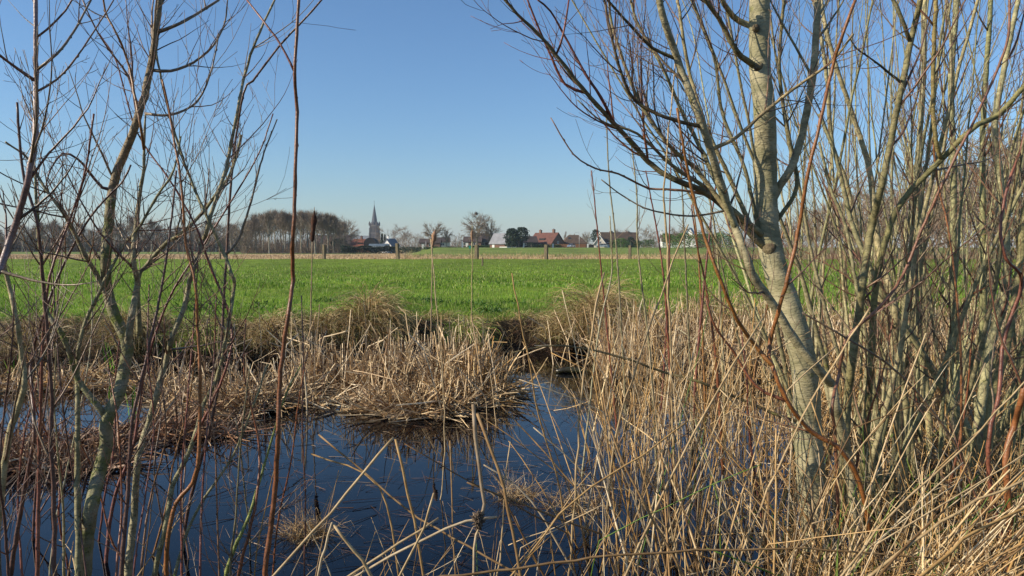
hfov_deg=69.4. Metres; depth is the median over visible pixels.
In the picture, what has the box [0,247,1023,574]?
ground
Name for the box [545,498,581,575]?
reed stalk
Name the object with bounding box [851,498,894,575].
reed stalk
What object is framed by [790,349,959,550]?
reed stalk
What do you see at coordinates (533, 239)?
house
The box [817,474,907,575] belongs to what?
reed stalk
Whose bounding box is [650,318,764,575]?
reed stalk
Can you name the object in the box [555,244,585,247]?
board fence
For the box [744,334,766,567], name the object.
reed stalk
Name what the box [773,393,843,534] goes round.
reed stalk
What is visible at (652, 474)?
reed stalk
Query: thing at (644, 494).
reed stalk
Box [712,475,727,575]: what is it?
reed stalk
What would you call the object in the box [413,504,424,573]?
reed stalk
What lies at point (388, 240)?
house
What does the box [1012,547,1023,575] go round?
reed stalk
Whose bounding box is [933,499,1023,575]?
reed stalk
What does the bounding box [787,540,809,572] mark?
reed stalk
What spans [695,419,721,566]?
reed stalk
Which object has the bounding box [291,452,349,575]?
reed stalk
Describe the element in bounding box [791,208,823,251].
bare tree
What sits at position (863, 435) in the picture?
willow shoot
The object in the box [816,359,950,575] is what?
reed stalk
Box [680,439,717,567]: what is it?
reed stalk
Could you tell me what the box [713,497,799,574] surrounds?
reed stalk
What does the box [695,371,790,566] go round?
reed stalk
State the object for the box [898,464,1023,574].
reed stalk
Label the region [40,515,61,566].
reed stalk
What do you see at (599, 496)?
reed stalk
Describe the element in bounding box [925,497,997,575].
reed stalk
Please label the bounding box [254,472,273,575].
reed stalk
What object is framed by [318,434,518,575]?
reed stalk
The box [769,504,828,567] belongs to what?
reed stalk
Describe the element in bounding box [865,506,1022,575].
reed stalk
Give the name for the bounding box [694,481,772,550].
reed stalk
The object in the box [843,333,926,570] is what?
reed stalk
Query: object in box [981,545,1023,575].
reed stalk
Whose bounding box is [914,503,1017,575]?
reed stalk
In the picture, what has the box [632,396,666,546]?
reed stalk
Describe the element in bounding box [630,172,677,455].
willow shoot
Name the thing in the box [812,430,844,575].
reed stalk
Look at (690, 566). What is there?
reed stalk
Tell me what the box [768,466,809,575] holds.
reed stalk
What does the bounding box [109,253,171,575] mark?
willow shoot
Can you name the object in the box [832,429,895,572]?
reed stalk
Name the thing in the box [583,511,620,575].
reed stalk
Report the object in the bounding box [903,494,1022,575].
reed stalk
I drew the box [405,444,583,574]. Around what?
reed stalk
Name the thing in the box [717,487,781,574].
reed stalk
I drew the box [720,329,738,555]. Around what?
reed stalk
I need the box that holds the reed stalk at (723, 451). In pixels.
[669,393,735,530]
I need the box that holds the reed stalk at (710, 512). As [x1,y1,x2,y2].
[702,463,718,559]
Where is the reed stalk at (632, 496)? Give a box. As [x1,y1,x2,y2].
[597,417,659,575]
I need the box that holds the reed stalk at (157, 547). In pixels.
[137,500,194,575]
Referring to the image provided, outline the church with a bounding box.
[347,205,380,243]
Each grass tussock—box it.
[0,307,99,358]
[73,289,191,354]
[146,314,241,356]
[227,299,331,357]
[295,302,358,349]
[311,276,427,348]
[421,307,504,347]
[522,270,661,344]
[532,305,592,344]
[661,292,729,335]
[715,292,778,334]
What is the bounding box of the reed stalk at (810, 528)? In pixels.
[796,474,832,575]
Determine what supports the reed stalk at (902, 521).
on the pond water
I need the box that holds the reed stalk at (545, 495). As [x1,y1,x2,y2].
[508,441,578,547]
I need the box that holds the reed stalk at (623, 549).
[596,455,628,575]
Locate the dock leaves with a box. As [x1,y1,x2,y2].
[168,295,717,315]
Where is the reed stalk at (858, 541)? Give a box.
[847,398,935,566]
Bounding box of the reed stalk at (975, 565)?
[948,553,1011,574]
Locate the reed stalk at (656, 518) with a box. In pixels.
[624,487,675,555]
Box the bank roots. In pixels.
[0,312,571,364]
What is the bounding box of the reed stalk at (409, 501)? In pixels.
[394,439,424,575]
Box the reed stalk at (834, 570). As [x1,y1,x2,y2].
[743,418,835,571]
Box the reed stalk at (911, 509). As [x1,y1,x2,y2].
[856,462,963,565]
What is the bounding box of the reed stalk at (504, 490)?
[476,413,521,575]
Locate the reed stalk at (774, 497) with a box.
[755,465,795,528]
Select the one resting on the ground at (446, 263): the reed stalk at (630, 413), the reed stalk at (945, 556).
the reed stalk at (945, 556)
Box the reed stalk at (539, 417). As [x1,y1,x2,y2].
[511,273,576,575]
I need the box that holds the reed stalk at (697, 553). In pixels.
[622,417,704,575]
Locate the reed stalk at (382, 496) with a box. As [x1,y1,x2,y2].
[311,453,398,574]
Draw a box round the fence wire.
[144,246,689,252]
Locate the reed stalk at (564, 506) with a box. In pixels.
[514,472,636,573]
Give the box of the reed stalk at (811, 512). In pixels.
[748,428,823,575]
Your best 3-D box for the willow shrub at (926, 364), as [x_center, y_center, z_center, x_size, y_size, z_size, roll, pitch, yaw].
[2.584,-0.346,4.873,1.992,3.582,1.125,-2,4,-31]
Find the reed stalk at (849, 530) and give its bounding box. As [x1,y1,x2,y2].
[818,483,886,575]
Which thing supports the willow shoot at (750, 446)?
on the pond water
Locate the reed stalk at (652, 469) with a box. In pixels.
[623,429,691,544]
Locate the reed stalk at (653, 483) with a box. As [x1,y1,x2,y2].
[639,427,695,534]
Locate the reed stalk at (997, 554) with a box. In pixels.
[970,535,1023,575]
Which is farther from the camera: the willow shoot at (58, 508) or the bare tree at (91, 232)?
the bare tree at (91, 232)
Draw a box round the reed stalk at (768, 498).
[753,397,769,575]
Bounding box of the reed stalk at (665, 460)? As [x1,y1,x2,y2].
[633,338,697,575]
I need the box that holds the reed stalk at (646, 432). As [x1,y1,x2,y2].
[621,341,670,540]
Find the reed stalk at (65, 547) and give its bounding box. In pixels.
[53,528,85,575]
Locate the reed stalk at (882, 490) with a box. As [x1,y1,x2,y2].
[877,414,892,566]
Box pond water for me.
[0,348,1005,575]
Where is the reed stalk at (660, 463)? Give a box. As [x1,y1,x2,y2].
[649,324,676,575]
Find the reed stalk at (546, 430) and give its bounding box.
[497,322,587,544]
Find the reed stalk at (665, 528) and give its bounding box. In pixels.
[647,473,709,575]
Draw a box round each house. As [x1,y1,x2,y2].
[315,235,350,245]
[349,235,364,251]
[382,235,399,252]
[419,239,441,248]
[431,237,450,247]
[463,236,482,247]
[475,230,492,247]
[516,236,538,247]
[533,229,564,247]
[564,235,586,247]
[593,235,607,247]
[599,231,639,247]
[659,231,681,247]
[682,227,698,246]
[697,234,721,246]
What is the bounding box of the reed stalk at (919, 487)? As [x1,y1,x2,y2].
[840,382,1023,575]
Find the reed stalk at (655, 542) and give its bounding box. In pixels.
[628,378,661,574]
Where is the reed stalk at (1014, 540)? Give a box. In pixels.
[987,527,1023,575]
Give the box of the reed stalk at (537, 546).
[517,530,550,575]
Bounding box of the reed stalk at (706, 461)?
[660,349,755,575]
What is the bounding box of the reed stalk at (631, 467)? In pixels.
[622,348,657,575]
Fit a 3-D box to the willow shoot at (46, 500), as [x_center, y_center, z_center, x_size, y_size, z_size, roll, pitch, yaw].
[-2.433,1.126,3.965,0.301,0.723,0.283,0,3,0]
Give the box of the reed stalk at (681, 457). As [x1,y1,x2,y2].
[624,318,762,575]
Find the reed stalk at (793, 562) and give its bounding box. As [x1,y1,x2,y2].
[789,396,938,574]
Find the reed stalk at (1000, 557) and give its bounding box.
[965,545,1022,575]
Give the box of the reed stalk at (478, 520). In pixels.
[470,404,485,575]
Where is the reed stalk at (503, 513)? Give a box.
[496,442,510,575]
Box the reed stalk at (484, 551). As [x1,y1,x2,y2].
[473,514,490,575]
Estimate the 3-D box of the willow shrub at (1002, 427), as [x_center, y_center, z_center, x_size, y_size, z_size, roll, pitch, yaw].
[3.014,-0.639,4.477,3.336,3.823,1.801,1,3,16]
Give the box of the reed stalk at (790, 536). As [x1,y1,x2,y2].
[716,439,815,575]
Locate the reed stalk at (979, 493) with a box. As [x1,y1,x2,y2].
[930,431,1014,575]
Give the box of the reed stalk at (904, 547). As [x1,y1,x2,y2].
[878,509,945,575]
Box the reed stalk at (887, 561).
[867,479,1023,575]
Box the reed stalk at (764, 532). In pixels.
[733,484,787,574]
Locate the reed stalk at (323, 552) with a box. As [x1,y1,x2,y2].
[317,522,332,575]
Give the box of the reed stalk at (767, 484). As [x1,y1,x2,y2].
[762,402,767,575]
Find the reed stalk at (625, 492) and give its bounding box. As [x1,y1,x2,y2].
[596,431,631,551]
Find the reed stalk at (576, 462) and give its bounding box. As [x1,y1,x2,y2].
[567,272,604,575]
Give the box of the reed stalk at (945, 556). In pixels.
[919,507,1023,575]
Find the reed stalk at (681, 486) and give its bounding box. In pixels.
[673,386,685,575]
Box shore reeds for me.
[0,308,631,364]
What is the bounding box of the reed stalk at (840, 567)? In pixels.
[833,398,1017,575]
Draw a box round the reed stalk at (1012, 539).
[988,525,1023,569]
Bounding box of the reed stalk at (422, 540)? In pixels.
[355,516,497,575]
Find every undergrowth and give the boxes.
[0,227,252,251]
[236,240,347,253]
[237,233,348,251]
[401,239,806,250]
[567,389,1023,575]
[701,241,1016,259]
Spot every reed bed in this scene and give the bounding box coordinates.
[498,291,863,487]
[552,268,1021,384]
[757,316,1023,441]
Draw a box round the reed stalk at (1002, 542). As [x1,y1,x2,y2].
[951,530,1018,575]
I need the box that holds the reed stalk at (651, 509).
[631,438,665,570]
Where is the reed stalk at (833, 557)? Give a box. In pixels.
[827,540,839,575]
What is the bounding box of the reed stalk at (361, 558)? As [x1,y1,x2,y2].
[332,524,372,575]
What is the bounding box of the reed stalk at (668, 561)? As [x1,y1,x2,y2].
[660,435,670,575]
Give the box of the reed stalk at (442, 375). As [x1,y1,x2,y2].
[430,239,445,499]
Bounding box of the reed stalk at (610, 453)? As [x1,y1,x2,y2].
[551,352,646,569]
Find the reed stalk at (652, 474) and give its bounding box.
[608,433,669,533]
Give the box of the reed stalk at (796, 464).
[720,389,816,573]
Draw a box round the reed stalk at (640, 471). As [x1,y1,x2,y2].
[628,428,656,541]
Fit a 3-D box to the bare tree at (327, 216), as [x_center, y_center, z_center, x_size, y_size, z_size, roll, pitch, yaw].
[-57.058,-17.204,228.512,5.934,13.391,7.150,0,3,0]
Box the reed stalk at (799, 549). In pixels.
[770,530,827,575]
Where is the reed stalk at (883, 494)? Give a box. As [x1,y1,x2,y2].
[856,441,903,546]
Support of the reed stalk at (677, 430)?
on the pond water
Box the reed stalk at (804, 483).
[756,408,860,567]
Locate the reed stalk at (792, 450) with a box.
[787,372,795,534]
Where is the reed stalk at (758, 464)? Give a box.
[698,398,779,570]
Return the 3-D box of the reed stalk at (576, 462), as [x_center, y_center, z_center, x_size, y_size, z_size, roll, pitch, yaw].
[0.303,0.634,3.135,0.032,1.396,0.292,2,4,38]
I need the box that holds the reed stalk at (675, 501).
[670,434,696,574]
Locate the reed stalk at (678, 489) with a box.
[654,385,698,575]
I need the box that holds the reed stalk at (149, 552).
[129,534,171,575]
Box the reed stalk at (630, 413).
[616,311,661,519]
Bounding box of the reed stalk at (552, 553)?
[527,536,555,575]
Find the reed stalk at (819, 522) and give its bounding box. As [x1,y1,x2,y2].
[806,461,845,575]
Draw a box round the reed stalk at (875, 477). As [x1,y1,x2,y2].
[864,418,891,571]
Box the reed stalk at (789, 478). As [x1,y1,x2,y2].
[785,370,794,575]
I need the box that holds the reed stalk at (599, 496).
[597,434,602,548]
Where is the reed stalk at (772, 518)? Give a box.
[723,465,798,575]
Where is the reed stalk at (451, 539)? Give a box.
[442,501,458,573]
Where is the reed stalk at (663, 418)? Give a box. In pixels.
[638,325,700,525]
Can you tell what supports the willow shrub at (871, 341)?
on the ground at (446, 263)
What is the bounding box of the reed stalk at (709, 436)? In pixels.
[648,306,752,563]
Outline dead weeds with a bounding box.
[10,250,872,259]
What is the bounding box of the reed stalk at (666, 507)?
[623,443,705,574]
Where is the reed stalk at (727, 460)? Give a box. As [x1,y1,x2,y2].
[642,414,793,559]
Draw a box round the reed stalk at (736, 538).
[732,496,742,575]
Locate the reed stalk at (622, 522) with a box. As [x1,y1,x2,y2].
[533,427,645,562]
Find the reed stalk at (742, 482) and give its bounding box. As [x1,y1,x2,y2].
[714,430,778,554]
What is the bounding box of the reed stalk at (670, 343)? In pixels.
[663,34,678,567]
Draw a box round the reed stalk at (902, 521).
[846,479,962,575]
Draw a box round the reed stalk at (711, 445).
[696,327,736,537]
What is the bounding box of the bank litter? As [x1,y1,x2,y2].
[689,358,1023,575]
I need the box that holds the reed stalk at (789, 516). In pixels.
[771,490,799,557]
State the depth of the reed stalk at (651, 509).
2.99 m
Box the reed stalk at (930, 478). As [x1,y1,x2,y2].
[875,363,985,575]
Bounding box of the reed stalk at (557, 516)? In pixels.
[510,420,688,575]
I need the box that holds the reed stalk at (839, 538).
[812,518,855,575]
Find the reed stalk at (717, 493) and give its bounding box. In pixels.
[695,424,728,532]
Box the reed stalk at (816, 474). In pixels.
[780,373,862,575]
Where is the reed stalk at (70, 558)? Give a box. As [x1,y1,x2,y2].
[67,540,73,575]
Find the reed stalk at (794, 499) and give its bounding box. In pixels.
[787,427,797,563]
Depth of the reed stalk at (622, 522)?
3.45 m
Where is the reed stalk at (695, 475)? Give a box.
[687,418,706,531]
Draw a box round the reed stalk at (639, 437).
[637,358,641,519]
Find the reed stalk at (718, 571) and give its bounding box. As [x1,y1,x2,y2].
[716,369,778,575]
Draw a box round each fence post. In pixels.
[322,244,325,258]
[395,243,399,258]
[474,245,478,258]
[544,244,547,258]
[628,245,631,258]
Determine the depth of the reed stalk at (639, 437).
3.99 m
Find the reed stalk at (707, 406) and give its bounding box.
[679,298,724,517]
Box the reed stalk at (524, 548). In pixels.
[515,516,526,575]
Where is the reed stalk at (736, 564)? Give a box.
[687,556,794,574]
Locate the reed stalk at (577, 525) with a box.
[467,482,616,575]
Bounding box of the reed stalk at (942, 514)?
[915,452,971,575]
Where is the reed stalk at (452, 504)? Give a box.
[449,441,455,573]
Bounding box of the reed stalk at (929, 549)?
[892,524,969,575]
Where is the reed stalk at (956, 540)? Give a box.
[933,489,1008,563]
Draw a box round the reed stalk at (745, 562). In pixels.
[706,548,779,575]
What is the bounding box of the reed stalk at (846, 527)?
[836,477,856,575]
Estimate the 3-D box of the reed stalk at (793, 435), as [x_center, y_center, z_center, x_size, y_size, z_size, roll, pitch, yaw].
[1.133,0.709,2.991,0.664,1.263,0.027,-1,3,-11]
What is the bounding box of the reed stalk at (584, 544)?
[469,375,590,575]
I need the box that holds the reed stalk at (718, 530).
[705,507,740,572]
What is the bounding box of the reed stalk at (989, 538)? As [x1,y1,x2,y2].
[953,506,1023,573]
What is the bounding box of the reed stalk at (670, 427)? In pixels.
[655,339,674,527]
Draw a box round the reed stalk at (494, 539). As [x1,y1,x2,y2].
[491,506,504,569]
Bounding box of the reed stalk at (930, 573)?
[928,468,1023,574]
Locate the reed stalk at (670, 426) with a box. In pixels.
[645,356,702,537]
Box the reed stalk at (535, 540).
[515,523,568,575]
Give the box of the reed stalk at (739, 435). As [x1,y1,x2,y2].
[731,331,809,547]
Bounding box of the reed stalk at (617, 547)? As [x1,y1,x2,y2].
[583,306,619,573]
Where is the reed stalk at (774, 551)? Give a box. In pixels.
[773,429,776,575]
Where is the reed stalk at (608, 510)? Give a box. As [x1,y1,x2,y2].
[606,447,609,565]
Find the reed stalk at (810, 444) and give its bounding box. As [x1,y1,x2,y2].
[788,339,823,556]
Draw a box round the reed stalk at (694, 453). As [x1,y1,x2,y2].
[664,325,729,575]
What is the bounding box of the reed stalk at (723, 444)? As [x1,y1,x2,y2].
[658,387,746,535]
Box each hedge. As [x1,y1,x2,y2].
[340,245,395,253]
[399,246,422,253]
[423,246,466,249]
[535,244,560,247]
[609,239,654,247]
[661,231,737,248]
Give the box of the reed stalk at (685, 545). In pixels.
[666,504,695,571]
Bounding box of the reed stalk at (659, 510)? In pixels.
[591,464,760,575]
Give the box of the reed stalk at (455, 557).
[440,552,483,574]
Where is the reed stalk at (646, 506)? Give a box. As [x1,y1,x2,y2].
[602,392,683,575]
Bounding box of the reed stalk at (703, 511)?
[695,488,752,553]
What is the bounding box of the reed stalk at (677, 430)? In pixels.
[635,285,714,575]
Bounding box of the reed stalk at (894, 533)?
[861,454,1023,575]
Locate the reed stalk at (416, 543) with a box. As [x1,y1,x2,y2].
[398,493,434,575]
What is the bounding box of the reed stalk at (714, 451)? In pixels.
[706,365,730,527]
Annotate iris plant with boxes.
[102,341,113,368]
[126,384,136,417]
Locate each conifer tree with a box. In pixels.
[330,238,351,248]
[502,228,521,247]
[517,227,530,247]
[590,229,599,241]
[613,238,629,247]
[627,237,635,246]
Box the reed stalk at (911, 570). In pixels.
[872,472,912,575]
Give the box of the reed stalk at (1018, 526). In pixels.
[999,511,1023,575]
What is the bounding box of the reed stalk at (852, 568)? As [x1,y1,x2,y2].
[847,502,887,575]
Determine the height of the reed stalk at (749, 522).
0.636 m
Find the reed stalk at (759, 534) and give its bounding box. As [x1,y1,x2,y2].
[701,532,842,572]
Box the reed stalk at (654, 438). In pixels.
[624,297,692,574]
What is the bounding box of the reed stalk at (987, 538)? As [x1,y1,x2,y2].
[948,502,1023,575]
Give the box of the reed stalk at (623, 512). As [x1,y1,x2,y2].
[586,471,640,573]
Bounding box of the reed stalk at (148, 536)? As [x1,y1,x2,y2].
[142,492,153,575]
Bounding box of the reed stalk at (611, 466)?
[602,224,688,575]
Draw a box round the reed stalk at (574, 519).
[508,504,618,575]
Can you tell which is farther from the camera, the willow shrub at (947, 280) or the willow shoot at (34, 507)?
the willow shrub at (947, 280)
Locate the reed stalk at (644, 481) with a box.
[631,378,659,575]
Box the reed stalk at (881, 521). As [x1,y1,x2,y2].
[838,473,922,575]
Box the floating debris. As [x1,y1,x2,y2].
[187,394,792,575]
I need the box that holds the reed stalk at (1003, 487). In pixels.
[967,447,1023,562]
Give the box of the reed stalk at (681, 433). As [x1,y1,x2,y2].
[663,335,697,549]
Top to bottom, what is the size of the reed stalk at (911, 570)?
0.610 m
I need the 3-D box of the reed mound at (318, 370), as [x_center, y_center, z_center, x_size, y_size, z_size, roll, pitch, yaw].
[-2.084,0.709,8.400,1.785,0.692,1.833,0,3,0]
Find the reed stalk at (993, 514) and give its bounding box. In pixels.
[962,474,1023,557]
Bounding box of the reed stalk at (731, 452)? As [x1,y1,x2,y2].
[710,337,775,551]
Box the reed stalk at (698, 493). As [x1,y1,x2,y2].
[693,420,708,571]
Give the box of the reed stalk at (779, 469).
[751,418,804,531]
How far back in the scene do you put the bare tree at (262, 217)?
241.12 m
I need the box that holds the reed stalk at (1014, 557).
[1005,534,1023,575]
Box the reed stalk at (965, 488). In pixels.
[885,474,978,575]
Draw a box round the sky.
[0,0,1023,247]
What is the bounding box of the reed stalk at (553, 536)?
[483,464,575,575]
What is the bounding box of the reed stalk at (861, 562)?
[810,399,863,568]
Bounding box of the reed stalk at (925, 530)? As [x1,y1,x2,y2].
[916,493,932,572]
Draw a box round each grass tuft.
[252,487,363,547]
[474,456,558,505]
[517,475,612,518]
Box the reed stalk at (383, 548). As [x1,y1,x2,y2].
[371,517,392,575]
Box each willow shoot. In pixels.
[0,284,58,575]
[0,387,56,575]
[1,369,86,575]
[2,275,55,575]
[8,251,62,540]
[9,314,100,575]
[16,437,89,533]
[40,239,98,575]
[40,427,132,575]
[49,269,124,575]
[65,363,147,575]
[81,336,137,541]
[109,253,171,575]
[130,364,173,573]
[131,308,201,575]
[133,226,199,575]
[152,344,217,556]
[165,341,209,557]
[167,363,258,575]
[174,286,230,575]
[178,318,261,575]
[182,0,321,537]
[205,420,283,554]
[246,0,299,575]
[246,325,326,574]
[270,296,323,575]
[578,216,625,477]
[586,166,620,428]
[605,102,634,416]
[630,148,657,470]
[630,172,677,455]
[659,139,678,430]
[671,69,693,449]
[678,192,721,411]
[680,205,723,468]
[693,110,724,425]
[696,120,733,430]
[696,203,759,476]
[728,306,772,544]
[743,170,810,427]
[783,244,845,504]
[805,186,858,326]
[839,318,912,527]
[864,341,918,539]
[928,284,983,523]
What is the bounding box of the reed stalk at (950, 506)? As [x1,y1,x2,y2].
[879,456,1022,565]
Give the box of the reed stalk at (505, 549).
[493,530,516,575]
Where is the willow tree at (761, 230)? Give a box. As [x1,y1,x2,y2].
[461,0,950,560]
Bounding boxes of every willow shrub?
[0,0,158,575]
[0,0,292,575]
[67,0,351,575]
[571,0,1023,509]
[655,0,874,575]
[667,1,836,414]
[675,0,863,434]
[682,0,996,482]
[724,0,1023,512]
[743,0,1023,466]
[751,0,1023,520]
[770,7,1023,363]
[778,0,948,430]
[781,0,1023,525]
[784,0,1020,480]
[788,0,1022,483]
[799,0,975,422]
[802,0,1023,574]
[831,30,1023,420]
[839,0,1023,481]
[851,0,967,455]
[880,48,1023,375]
[888,0,1023,446]
[892,6,1022,441]
[919,34,1016,377]
[935,0,1023,504]
[959,0,1023,415]
[962,31,1022,428]
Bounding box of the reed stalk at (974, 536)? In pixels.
[950,511,1011,555]
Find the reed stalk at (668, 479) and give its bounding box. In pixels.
[666,383,670,575]
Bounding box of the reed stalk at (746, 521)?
[736,452,761,575]
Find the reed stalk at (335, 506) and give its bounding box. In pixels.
[272,437,393,575]
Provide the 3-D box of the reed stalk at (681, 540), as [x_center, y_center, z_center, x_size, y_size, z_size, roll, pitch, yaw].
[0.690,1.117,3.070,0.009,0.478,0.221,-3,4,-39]
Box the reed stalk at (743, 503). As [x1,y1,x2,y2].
[732,457,754,535]
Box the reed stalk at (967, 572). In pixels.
[961,543,1023,575]
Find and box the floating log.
[556,365,582,372]
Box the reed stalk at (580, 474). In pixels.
[552,416,604,528]
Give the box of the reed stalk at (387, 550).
[347,517,438,575]
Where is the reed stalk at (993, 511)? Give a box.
[935,478,1023,571]
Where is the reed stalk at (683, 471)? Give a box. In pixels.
[671,410,703,568]
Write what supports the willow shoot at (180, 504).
in the pond water
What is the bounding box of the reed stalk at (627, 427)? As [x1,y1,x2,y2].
[584,322,716,535]
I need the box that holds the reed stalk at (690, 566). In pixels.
[683,560,701,575]
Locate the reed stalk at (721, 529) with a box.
[706,490,750,575]
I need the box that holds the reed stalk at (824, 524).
[815,466,838,573]
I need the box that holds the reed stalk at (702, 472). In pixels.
[664,378,745,573]
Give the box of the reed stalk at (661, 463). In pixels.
[649,350,680,575]
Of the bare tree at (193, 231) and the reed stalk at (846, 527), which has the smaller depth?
the reed stalk at (846, 527)
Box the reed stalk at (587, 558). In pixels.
[439,547,988,575]
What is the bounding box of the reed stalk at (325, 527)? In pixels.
[315,470,338,575]
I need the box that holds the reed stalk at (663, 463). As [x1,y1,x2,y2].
[570,354,707,575]
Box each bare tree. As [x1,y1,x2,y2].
[0,230,17,247]
[17,234,35,251]
[18,222,33,251]
[28,230,35,251]
[29,221,56,251]
[30,219,48,238]
[46,219,62,250]
[50,224,63,242]
[52,221,77,251]
[77,221,87,244]
[79,232,95,251]
[84,229,96,249]
[94,233,101,246]
[113,226,121,244]
[114,221,131,251]
[114,223,126,238]
[123,213,134,234]
[139,225,155,251]
[142,220,158,251]
[154,224,164,243]
[154,227,174,248]
[171,225,181,251]
[179,231,193,251]
[187,227,198,250]
[192,228,213,247]
[197,220,213,251]
[209,224,233,245]
[210,221,223,251]
[220,222,262,251]
[225,215,266,253]
[225,223,234,247]
[229,223,245,245]
[245,220,251,249]
[247,216,265,253]
[249,211,263,240]
[256,208,275,253]
[257,212,272,250]
[265,209,282,249]
[274,210,291,249]
[283,212,299,249]
[287,214,301,250]
[289,209,309,253]
[296,210,326,253]
[303,208,316,248]
[316,212,330,253]
[317,211,335,253]
[323,212,341,253]
[324,215,364,252]
[338,219,348,235]
[345,218,360,240]
[373,224,408,243]
[398,228,415,245]
[408,233,423,246]
[421,221,445,242]
[440,226,452,247]
[447,234,465,246]
[460,210,493,244]
[478,219,500,242]
[582,231,591,242]
[639,224,659,245]
[648,232,659,247]
[670,226,682,233]
[779,215,811,249]
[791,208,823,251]
[804,199,858,255]
[816,178,920,242]
[849,171,940,255]
[858,193,907,239]
[864,175,941,240]
[879,152,1022,252]
[894,158,973,256]
[898,160,991,249]
[924,126,1023,255]
[926,123,1020,253]
[940,121,1023,240]
[957,123,1023,225]
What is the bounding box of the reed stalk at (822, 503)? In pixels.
[809,422,826,575]
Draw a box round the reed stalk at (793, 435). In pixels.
[733,307,870,575]
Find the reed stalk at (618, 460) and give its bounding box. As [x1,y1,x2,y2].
[519,379,661,575]
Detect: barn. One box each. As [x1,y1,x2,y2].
[364,238,378,251]
[489,233,515,247]
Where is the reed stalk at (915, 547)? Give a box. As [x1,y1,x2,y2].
[900,466,967,575]
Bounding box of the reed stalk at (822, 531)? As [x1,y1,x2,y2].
[819,486,825,575]
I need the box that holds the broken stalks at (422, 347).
[105,302,588,429]
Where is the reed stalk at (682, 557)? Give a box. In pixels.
[577,483,695,575]
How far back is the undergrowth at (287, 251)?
232.66 m
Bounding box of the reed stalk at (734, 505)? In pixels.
[696,448,809,575]
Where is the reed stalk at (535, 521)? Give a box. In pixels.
[532,474,539,575]
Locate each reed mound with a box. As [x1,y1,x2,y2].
[0,345,233,395]
[0,392,178,484]
[57,380,283,449]
[122,349,388,420]
[259,320,384,390]
[295,357,524,427]
[309,319,460,400]
[344,320,539,417]
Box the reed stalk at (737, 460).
[660,376,783,561]
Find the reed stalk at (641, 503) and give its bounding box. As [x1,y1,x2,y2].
[625,433,648,563]
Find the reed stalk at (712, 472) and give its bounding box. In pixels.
[665,410,753,546]
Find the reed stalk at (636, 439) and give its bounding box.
[587,344,670,548]
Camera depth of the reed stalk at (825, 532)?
3.38 m
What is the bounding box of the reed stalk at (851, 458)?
[781,375,924,575]
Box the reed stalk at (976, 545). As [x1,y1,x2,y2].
[945,501,1023,575]
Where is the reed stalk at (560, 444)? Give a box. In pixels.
[523,343,589,534]
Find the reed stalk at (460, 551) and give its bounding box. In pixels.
[448,528,472,574]
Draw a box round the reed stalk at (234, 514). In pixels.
[225,458,242,575]
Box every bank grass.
[0,302,1018,360]
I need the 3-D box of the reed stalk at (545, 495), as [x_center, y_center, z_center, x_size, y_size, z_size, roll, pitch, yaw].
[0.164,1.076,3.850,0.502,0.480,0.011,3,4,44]
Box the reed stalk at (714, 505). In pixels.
[709,449,721,548]
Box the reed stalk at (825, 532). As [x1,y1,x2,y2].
[779,508,857,575]
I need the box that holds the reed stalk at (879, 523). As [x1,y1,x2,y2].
[868,465,900,574]
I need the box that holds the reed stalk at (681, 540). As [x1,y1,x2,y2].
[658,494,690,575]
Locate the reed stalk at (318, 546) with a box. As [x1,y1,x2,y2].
[302,512,331,575]
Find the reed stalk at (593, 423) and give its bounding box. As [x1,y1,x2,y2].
[562,290,628,560]
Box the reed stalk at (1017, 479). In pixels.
[938,472,1023,557]
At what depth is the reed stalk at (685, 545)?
3.28 m
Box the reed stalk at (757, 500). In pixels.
[728,419,804,575]
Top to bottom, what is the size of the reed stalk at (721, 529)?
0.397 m
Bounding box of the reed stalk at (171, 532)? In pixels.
[162,498,185,575]
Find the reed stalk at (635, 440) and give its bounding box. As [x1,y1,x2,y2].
[626,300,638,575]
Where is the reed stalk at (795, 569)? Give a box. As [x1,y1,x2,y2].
[793,470,834,575]
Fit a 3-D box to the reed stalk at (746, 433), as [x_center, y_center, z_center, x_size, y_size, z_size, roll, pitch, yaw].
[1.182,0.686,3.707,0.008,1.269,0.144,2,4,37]
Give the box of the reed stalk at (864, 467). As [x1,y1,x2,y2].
[854,394,864,536]
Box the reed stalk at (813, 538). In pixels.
[745,527,900,575]
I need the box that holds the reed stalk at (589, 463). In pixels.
[561,381,600,535]
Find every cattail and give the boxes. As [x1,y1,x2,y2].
[308,207,316,365]
[430,230,436,337]
[470,226,472,343]
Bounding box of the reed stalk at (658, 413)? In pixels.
[633,348,692,555]
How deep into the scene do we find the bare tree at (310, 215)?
226.73 m
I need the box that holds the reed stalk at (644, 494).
[613,395,688,575]
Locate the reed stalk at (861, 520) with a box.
[841,473,881,575]
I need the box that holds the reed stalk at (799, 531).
[744,488,852,575]
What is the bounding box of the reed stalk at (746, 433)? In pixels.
[740,300,754,548]
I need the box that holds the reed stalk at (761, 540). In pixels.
[756,346,835,575]
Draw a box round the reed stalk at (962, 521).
[917,469,1009,575]
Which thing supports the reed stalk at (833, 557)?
on the pond water
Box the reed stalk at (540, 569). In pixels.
[501,489,544,575]
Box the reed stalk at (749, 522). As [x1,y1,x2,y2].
[745,468,752,574]
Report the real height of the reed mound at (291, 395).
0.580 m
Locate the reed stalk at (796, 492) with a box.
[753,432,806,571]
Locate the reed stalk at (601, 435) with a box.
[584,317,627,533]
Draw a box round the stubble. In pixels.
[9,253,973,258]
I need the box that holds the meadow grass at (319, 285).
[0,258,1021,321]
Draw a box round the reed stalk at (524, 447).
[420,379,575,545]

